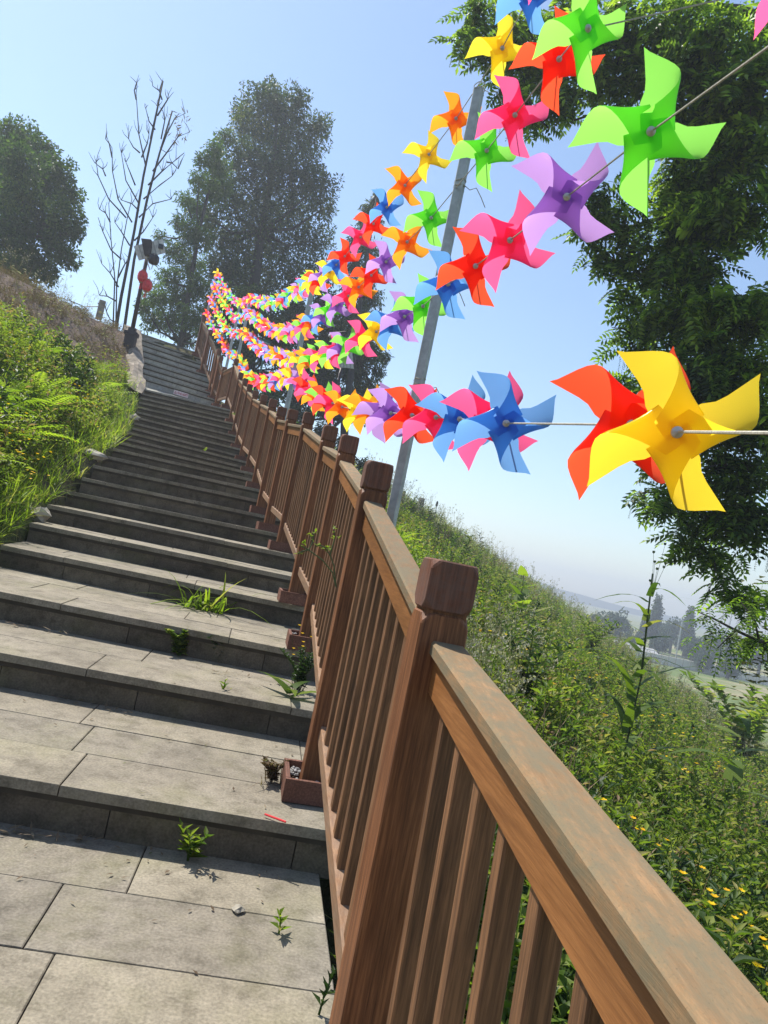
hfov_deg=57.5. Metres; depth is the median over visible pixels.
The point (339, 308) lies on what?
pinwheel
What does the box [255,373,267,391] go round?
pinwheel
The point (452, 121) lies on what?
pinwheel
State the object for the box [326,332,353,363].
pinwheel
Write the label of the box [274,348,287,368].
pinwheel
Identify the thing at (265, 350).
pinwheel
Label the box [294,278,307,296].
pinwheel
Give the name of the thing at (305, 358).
pinwheel
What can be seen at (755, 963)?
wildflowers
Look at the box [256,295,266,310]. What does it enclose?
pinwheel
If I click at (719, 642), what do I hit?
distant tree
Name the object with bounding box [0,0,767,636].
sky
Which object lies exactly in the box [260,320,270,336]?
pinwheel
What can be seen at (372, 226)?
pinwheel
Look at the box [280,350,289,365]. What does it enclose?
pinwheel
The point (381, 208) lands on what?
pinwheel
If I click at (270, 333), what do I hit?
pinwheel
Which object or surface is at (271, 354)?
pinwheel
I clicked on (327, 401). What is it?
pinwheel
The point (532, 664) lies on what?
dark weed
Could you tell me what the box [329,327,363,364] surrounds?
pinwheel
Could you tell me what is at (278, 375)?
pinwheel
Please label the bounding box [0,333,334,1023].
stone staircase
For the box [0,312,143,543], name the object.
bank grass
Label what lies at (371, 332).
pinwheel
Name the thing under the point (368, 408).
pinwheel
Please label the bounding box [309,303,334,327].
pinwheel
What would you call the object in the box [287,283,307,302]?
pinwheel
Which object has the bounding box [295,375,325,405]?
pinwheel
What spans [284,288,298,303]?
pinwheel
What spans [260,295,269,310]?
pinwheel
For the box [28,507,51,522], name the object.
edge rock
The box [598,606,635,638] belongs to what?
distant tree
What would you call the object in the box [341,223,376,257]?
pinwheel
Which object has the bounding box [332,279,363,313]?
pinwheel
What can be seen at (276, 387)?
pinwheel
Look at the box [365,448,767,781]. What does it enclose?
pale seed stems
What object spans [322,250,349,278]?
pinwheel
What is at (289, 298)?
pinwheel
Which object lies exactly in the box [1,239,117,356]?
crest seed stems
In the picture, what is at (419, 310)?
pinwheel
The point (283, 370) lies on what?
pinwheel
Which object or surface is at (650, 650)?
distant house
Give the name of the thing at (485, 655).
pale seed stems
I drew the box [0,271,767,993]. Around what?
ground
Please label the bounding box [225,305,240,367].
metal pole
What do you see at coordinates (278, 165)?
evergreen tree
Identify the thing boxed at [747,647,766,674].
distant tree
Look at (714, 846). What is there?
hillside weeds
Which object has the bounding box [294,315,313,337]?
pinwheel
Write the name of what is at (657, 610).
distant tree
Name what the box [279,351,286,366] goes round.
pinwheel
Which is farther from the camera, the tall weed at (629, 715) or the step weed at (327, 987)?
the tall weed at (629, 715)
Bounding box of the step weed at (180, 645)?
[164,628,189,655]
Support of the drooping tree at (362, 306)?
on the ground at (18, 533)
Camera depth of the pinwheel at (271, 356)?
12.83 m
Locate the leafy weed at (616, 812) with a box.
[602,809,624,828]
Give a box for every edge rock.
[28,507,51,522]
[84,448,107,461]
[130,413,140,421]
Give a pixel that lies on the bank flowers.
(27, 413)
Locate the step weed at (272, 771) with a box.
[253,755,298,786]
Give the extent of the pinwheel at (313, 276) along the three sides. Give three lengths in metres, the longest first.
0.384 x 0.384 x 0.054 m
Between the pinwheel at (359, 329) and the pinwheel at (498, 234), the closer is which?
the pinwheel at (498, 234)
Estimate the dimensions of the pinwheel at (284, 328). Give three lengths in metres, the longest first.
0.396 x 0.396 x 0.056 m
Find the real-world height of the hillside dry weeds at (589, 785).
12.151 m
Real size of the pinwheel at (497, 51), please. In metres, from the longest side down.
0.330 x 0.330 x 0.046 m
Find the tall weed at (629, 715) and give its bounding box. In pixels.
[552,543,712,780]
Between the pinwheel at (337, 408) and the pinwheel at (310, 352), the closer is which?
the pinwheel at (337, 408)
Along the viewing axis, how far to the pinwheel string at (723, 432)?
1.05 m
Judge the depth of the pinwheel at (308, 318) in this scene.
8.60 m
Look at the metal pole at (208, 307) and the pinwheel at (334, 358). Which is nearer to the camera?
the pinwheel at (334, 358)
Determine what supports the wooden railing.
on the stone staircase
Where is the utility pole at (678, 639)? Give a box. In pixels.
[675,621,682,657]
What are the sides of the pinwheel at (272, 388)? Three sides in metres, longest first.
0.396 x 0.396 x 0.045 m
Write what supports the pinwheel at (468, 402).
hanging from the pinwheel string at (723, 432)
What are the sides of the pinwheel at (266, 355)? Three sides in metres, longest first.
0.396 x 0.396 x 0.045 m
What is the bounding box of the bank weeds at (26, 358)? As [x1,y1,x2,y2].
[0,292,131,495]
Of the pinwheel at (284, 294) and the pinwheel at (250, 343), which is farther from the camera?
the pinwheel at (250, 343)
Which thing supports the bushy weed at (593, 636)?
on the ground at (18, 533)
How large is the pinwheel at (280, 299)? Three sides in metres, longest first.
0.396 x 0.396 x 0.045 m
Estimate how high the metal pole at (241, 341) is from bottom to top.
3.280 m
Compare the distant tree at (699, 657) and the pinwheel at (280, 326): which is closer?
the pinwheel at (280, 326)
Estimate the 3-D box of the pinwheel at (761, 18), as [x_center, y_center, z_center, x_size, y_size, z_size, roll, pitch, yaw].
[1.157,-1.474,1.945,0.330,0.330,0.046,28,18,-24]
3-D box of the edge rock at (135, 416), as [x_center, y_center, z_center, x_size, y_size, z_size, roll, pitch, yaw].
[-4.444,-1.683,12.474,0.194,0.168,0.227,14,-4,-40]
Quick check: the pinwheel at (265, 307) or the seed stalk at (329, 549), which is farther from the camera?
the pinwheel at (265, 307)
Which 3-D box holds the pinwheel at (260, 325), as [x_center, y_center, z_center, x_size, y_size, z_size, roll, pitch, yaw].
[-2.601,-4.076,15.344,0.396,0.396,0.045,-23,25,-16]
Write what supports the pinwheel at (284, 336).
hanging from the pinwheel string at (559, 59)
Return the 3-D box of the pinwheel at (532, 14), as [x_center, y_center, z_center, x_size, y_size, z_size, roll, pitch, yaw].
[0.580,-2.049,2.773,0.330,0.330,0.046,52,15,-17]
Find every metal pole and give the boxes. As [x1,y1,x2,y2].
[205,273,215,323]
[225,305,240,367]
[236,297,250,358]
[256,339,270,390]
[285,272,315,420]
[328,331,353,425]
[387,81,502,526]
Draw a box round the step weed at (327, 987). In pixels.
[312,965,336,1014]
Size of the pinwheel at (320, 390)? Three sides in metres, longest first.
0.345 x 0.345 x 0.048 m
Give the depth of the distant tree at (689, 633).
156.75 m
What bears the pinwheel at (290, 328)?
hanging from the pinwheel string at (559, 59)
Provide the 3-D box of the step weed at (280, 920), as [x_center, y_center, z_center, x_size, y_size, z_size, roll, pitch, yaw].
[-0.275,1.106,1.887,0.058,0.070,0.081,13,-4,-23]
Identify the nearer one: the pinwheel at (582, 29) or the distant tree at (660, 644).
the pinwheel at (582, 29)
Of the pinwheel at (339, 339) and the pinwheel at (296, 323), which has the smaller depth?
the pinwheel at (339, 339)
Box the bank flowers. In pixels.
[0,325,127,478]
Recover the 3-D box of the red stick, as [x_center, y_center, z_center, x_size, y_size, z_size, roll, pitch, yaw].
[-0.351,0.986,2.255,0.078,0.007,0.007,10,-4,20]
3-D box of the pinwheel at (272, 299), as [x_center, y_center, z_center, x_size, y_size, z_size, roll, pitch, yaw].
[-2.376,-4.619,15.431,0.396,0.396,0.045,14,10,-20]
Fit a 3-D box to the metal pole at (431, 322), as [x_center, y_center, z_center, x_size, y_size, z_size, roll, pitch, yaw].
[0.155,-0.275,3.347,0.171,3.745,0.062,12,-3,-5]
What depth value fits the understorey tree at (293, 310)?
30.24 m
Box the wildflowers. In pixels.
[420,536,767,985]
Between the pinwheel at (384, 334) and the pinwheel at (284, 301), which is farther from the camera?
the pinwheel at (284, 301)
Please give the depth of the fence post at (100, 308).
18.36 m
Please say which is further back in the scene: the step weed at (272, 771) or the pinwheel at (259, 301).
the pinwheel at (259, 301)
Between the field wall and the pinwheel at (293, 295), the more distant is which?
the field wall
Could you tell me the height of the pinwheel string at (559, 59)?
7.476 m
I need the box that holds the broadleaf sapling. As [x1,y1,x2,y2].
[502,565,554,620]
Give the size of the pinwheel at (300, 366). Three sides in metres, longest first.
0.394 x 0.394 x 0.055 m
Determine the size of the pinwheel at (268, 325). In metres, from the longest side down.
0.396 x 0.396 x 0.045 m
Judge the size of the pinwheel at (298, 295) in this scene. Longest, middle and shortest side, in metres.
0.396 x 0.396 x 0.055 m
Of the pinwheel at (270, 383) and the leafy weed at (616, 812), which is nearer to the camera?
the leafy weed at (616, 812)
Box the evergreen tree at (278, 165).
[192,73,344,371]
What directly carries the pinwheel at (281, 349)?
hanging from the pinwheel string at (703, 93)
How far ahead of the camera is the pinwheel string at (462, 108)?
3.67 m
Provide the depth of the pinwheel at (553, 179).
1.84 m
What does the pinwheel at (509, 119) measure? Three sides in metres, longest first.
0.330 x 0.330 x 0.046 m
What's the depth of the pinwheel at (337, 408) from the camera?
5.09 m
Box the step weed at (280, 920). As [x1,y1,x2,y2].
[270,907,290,933]
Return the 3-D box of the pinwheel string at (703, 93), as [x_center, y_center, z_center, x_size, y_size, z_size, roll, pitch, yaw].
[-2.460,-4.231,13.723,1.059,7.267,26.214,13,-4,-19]
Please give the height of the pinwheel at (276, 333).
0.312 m
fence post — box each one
[95,300,105,319]
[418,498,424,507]
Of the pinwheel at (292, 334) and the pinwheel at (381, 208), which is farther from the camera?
the pinwheel at (292, 334)
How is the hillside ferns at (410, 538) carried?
on the ground at (18, 533)
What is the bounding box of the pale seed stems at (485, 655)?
[412,543,561,714]
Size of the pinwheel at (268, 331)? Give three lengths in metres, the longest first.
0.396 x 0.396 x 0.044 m
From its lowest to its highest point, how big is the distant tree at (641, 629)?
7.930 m
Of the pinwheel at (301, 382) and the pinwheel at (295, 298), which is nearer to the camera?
the pinwheel at (301, 382)
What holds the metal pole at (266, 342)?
on the ground at (18, 533)
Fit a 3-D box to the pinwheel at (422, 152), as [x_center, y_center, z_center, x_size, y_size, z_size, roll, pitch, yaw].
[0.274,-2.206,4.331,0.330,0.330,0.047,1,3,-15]
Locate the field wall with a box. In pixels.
[627,645,767,685]
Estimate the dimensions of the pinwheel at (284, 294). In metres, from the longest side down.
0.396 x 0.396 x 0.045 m
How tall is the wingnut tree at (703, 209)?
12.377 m
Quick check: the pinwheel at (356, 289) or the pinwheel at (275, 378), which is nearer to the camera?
the pinwheel at (356, 289)
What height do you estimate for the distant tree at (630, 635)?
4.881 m
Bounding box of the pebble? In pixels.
[231,904,244,913]
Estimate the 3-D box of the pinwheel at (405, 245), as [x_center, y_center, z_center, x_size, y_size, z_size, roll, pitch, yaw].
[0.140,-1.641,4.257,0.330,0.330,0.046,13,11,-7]
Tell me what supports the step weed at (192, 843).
on the stone staircase
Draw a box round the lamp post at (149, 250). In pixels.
[123,238,165,348]
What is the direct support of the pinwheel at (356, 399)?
hanging from the pinwheel string at (723, 432)
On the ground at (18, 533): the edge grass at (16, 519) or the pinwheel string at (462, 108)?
the edge grass at (16, 519)
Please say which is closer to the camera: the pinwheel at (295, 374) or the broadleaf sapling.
the pinwheel at (295, 374)
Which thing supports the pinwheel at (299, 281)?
hanging from the pinwheel string at (462, 108)
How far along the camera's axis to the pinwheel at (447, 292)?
2.96 m
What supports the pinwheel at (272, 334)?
hanging from the pinwheel string at (559, 59)
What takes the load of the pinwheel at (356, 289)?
hanging from the pinwheel string at (559, 59)
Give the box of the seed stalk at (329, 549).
[294,525,338,587]
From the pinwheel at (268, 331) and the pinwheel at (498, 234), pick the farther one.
the pinwheel at (268, 331)
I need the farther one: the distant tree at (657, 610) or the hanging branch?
the distant tree at (657, 610)
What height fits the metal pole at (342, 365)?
4.437 m
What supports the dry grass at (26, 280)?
on the ground at (18, 533)
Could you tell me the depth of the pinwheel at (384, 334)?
4.28 m
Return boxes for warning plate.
[173,390,188,397]
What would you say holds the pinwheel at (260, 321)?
hanging from the pinwheel string at (559, 59)
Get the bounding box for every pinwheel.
[246,309,255,323]
[247,336,256,351]
[249,338,258,353]
[249,374,259,389]
[252,314,263,329]
[252,375,259,386]
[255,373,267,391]
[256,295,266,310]
[256,317,268,331]
[257,317,266,330]
[258,344,269,360]
[259,372,274,392]
[259,375,267,389]
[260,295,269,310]
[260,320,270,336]
[262,346,275,362]
[262,371,274,391]
[264,297,271,309]
[264,322,277,335]
[264,345,276,363]
[265,295,276,311]
[265,346,277,364]
[266,323,279,338]
[266,373,283,388]
[267,297,282,310]
[267,369,279,390]
[268,323,274,337]
[268,347,280,364]
[269,347,280,365]
[269,368,281,389]
[271,293,282,309]
[271,323,285,342]
[271,324,281,339]
[272,348,283,361]
[272,372,281,389]
[274,293,288,307]
[274,323,284,341]
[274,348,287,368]
[275,290,286,307]
[277,292,292,306]
[277,321,292,342]
[277,324,284,339]
[277,370,283,387]
[279,322,293,343]
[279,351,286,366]
[279,368,285,386]
[280,286,292,306]
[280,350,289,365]
[280,367,301,389]
[281,325,295,343]
[281,371,300,389]
[283,367,307,390]
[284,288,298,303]
[285,324,292,342]
[286,319,305,342]
[286,369,308,396]
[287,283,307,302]
[287,286,302,302]
[287,346,304,373]
[287,352,307,368]
[289,286,306,299]
[290,283,306,298]
[290,319,307,339]
[291,320,313,340]
[292,375,316,400]
[294,278,305,295]
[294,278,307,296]
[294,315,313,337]
[294,349,319,372]
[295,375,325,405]
[296,313,322,336]
[298,344,317,373]
[300,270,319,294]
[301,310,324,334]
[301,380,324,410]
[302,270,320,294]
[302,348,330,372]
[303,271,331,294]
[305,381,331,416]
[308,261,335,292]
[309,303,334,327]
[310,340,332,368]
[311,381,340,423]
[311,385,340,414]
[313,294,344,326]
[315,341,341,366]
[316,260,338,285]
[317,335,349,368]
[320,290,351,322]
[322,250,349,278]
[324,389,355,423]
[326,237,361,275]
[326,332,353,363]
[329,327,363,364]
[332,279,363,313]
[336,388,371,430]
[338,266,376,307]
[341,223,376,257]
[343,385,378,433]
[345,320,376,356]
[349,254,387,298]
[352,382,392,442]
[353,203,388,245]
[358,313,392,350]
[365,240,404,282]
[365,300,413,349]
[366,388,411,436]
[369,188,403,225]
[379,291,417,341]
[381,226,430,269]
[383,386,436,443]
[385,166,421,206]
[391,273,445,334]
[402,130,450,182]
[402,384,453,449]
[403,190,448,246]
[414,250,468,318]
[416,375,489,461]
[429,91,481,145]
[436,226,510,306]
[440,371,536,470]
[449,112,515,191]
[452,371,555,474]
[459,190,554,292]
[465,9,521,86]
[475,75,548,157]
[495,0,545,34]
[509,5,604,114]
[512,142,613,254]
[532,0,626,93]
[550,347,690,499]
[568,47,725,216]
[587,351,760,511]
[753,0,767,39]
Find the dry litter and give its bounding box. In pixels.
[0,557,301,973]
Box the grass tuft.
[130,568,275,629]
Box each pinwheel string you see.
[217,0,720,303]
[230,10,522,296]
[333,403,767,434]
[377,46,767,330]
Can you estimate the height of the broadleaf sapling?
1.180 m
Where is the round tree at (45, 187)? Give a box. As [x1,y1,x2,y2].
[0,112,90,289]
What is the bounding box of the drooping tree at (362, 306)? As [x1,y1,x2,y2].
[249,188,392,471]
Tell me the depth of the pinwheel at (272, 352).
13.13 m
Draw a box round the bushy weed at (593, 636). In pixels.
[577,612,622,654]
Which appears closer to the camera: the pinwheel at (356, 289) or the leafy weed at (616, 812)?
the leafy weed at (616, 812)
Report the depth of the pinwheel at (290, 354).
10.62 m
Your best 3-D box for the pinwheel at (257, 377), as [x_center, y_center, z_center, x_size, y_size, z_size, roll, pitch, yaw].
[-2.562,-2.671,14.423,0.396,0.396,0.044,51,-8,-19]
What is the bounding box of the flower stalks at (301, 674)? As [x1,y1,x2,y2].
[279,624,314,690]
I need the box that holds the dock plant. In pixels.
[667,576,767,822]
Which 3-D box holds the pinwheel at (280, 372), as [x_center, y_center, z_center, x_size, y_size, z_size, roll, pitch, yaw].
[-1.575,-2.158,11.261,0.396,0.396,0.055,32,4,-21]
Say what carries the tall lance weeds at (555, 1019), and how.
on the ground at (18, 533)
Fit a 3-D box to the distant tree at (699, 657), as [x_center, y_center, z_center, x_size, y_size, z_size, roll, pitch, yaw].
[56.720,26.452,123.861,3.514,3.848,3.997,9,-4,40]
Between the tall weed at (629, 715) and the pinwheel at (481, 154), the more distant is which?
the tall weed at (629, 715)
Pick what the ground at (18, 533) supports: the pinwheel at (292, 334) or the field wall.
the field wall
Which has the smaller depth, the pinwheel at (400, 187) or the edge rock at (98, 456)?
the pinwheel at (400, 187)
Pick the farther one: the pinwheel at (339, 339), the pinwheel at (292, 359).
the pinwheel at (292, 359)
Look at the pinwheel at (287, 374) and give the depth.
10.30 m
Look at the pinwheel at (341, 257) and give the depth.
6.68 m
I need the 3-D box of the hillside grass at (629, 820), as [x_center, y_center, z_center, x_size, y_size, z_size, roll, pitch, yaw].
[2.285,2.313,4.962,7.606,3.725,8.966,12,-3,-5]
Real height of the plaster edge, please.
2.499 m
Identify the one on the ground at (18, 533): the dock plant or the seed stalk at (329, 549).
the dock plant
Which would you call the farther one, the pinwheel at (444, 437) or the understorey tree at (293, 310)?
the understorey tree at (293, 310)
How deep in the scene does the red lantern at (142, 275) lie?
16.40 m
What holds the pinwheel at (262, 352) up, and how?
hanging from the pinwheel string at (703, 93)
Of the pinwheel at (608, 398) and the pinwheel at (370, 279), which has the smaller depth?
the pinwheel at (608, 398)
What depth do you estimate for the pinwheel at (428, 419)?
2.75 m
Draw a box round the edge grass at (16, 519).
[0,382,136,525]
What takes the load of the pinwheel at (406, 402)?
hanging from the pinwheel string at (723, 432)
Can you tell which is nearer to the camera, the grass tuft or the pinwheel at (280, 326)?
the grass tuft
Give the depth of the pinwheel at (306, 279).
10.38 m
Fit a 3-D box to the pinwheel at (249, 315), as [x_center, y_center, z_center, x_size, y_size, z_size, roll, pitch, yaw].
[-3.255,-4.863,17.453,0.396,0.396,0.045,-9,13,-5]
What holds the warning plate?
attached to the stone staircase
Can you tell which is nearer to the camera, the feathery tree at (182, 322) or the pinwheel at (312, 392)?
the pinwheel at (312, 392)
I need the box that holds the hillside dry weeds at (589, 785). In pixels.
[355,466,767,965]
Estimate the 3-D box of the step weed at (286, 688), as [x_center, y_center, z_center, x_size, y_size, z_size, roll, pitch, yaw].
[-0.437,0.852,3.417,0.434,0.077,0.337,8,-5,45]
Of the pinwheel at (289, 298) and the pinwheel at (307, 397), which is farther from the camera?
the pinwheel at (289, 298)
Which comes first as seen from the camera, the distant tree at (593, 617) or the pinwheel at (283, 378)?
the pinwheel at (283, 378)
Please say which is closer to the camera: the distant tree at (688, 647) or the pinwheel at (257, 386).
the pinwheel at (257, 386)
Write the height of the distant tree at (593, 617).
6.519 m
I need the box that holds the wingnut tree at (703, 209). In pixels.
[428,0,767,677]
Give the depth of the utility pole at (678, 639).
130.66 m
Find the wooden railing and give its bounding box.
[192,316,767,1023]
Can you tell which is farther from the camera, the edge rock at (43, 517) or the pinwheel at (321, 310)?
the pinwheel at (321, 310)
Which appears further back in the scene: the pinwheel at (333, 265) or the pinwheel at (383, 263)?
the pinwheel at (333, 265)
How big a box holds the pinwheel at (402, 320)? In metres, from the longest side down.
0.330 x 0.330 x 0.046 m
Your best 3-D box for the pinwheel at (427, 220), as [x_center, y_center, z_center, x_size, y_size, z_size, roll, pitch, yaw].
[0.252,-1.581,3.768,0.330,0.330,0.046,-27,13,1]
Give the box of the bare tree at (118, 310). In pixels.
[89,71,191,328]
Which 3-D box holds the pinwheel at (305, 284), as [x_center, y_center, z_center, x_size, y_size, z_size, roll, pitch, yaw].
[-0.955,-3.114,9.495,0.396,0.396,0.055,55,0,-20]
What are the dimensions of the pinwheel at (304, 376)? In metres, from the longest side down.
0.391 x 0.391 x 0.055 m
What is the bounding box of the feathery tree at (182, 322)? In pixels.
[132,123,237,349]
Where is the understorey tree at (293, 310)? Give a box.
[198,281,382,426]
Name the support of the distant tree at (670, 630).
on the ground at (18, 533)
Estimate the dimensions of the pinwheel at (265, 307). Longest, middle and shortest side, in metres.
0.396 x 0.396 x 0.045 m
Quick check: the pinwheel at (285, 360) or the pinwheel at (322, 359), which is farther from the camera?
the pinwheel at (285, 360)
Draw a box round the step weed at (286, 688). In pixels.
[260,671,315,697]
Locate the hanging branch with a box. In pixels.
[681,583,767,677]
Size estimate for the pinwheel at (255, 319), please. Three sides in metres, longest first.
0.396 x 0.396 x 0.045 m
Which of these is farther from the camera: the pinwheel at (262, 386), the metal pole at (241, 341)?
the metal pole at (241, 341)
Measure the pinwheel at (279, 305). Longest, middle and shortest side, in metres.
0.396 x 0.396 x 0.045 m
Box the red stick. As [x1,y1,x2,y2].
[264,813,285,822]
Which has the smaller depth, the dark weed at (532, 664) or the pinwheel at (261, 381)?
the dark weed at (532, 664)
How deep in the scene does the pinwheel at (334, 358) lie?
6.63 m
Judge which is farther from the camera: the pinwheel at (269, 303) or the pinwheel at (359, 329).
the pinwheel at (269, 303)
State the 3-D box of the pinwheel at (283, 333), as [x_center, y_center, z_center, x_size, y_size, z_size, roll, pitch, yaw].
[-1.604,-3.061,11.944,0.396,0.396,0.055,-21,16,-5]
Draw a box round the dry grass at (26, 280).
[0,261,130,382]
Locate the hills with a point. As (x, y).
(583, 599)
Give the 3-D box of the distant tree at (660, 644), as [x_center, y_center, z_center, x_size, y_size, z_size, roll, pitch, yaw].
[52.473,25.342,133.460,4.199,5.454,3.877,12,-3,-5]
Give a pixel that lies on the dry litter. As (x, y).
(80, 836)
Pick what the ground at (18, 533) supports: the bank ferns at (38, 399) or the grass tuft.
the bank ferns at (38, 399)
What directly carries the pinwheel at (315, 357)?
hanging from the pinwheel string at (703, 93)
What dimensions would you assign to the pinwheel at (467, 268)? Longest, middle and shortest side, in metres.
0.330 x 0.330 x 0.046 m
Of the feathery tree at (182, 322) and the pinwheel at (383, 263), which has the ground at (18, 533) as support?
the feathery tree at (182, 322)
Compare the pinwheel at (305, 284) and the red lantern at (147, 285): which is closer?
the pinwheel at (305, 284)
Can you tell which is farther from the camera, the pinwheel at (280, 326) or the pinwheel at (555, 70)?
the pinwheel at (280, 326)
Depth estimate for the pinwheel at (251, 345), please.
16.23 m
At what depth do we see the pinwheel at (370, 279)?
5.21 m
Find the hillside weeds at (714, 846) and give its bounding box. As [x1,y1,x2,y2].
[232,396,767,1023]
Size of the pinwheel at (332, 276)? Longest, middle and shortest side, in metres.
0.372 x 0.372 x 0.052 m
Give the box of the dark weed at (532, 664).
[497,620,581,719]
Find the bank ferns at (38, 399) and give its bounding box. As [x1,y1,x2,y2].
[0,305,137,485]
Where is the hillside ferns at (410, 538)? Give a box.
[398,524,483,605]
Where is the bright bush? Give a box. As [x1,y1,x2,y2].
[678,669,767,767]
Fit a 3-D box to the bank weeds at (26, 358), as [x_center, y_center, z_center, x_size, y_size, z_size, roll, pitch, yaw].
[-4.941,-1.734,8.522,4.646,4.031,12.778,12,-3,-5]
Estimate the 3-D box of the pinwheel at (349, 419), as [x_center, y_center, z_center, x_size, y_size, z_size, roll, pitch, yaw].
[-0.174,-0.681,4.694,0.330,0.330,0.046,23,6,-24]
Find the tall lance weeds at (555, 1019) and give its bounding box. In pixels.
[407,517,767,1023]
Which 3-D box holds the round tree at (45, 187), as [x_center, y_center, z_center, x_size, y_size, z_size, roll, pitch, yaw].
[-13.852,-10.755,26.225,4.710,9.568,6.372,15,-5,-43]
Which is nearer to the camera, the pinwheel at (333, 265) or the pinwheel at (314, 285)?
the pinwheel at (333, 265)
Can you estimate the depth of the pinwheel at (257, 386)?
14.72 m
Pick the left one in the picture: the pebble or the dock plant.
the pebble
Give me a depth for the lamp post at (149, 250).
16.62 m
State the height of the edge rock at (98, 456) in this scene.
0.158 m
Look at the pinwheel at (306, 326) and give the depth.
9.09 m
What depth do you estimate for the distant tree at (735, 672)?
120.25 m
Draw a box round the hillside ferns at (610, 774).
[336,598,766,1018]
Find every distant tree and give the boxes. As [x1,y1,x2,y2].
[589,612,606,626]
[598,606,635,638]
[619,630,642,646]
[635,615,647,641]
[647,593,664,648]
[648,632,669,653]
[661,616,695,652]
[672,605,697,657]
[682,636,706,660]
[693,651,714,672]
[697,632,729,661]
[717,657,741,679]
[727,639,759,671]
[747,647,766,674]
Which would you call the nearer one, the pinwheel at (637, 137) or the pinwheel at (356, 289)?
the pinwheel at (637, 137)
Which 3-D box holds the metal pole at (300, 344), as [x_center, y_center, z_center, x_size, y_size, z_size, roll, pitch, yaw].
[-1.286,-1.701,9.993,0.177,3.563,0.072,12,-3,-5]
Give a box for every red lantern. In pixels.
[137,267,147,288]
[142,278,151,297]
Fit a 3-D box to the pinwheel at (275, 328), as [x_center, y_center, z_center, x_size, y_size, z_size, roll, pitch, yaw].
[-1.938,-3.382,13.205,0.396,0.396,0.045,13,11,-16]
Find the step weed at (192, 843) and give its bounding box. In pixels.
[177,818,214,860]
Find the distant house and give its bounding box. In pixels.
[631,646,661,658]
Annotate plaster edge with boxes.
[123,325,145,392]
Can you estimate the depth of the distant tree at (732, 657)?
146.42 m
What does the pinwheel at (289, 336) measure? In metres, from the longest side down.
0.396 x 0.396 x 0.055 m
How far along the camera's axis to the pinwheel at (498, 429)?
1.94 m
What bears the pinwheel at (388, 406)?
hanging from the pinwheel string at (723, 432)
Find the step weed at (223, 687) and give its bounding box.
[220,678,230,688]
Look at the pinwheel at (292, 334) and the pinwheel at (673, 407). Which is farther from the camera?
the pinwheel at (292, 334)
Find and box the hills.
[557,589,745,637]
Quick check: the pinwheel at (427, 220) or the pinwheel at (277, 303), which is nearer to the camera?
the pinwheel at (427, 220)
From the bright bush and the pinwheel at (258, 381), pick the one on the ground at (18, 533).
the bright bush
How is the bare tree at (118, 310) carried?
on the ground at (18, 533)
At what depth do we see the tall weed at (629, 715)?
7.05 m
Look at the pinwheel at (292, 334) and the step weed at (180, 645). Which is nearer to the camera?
the step weed at (180, 645)

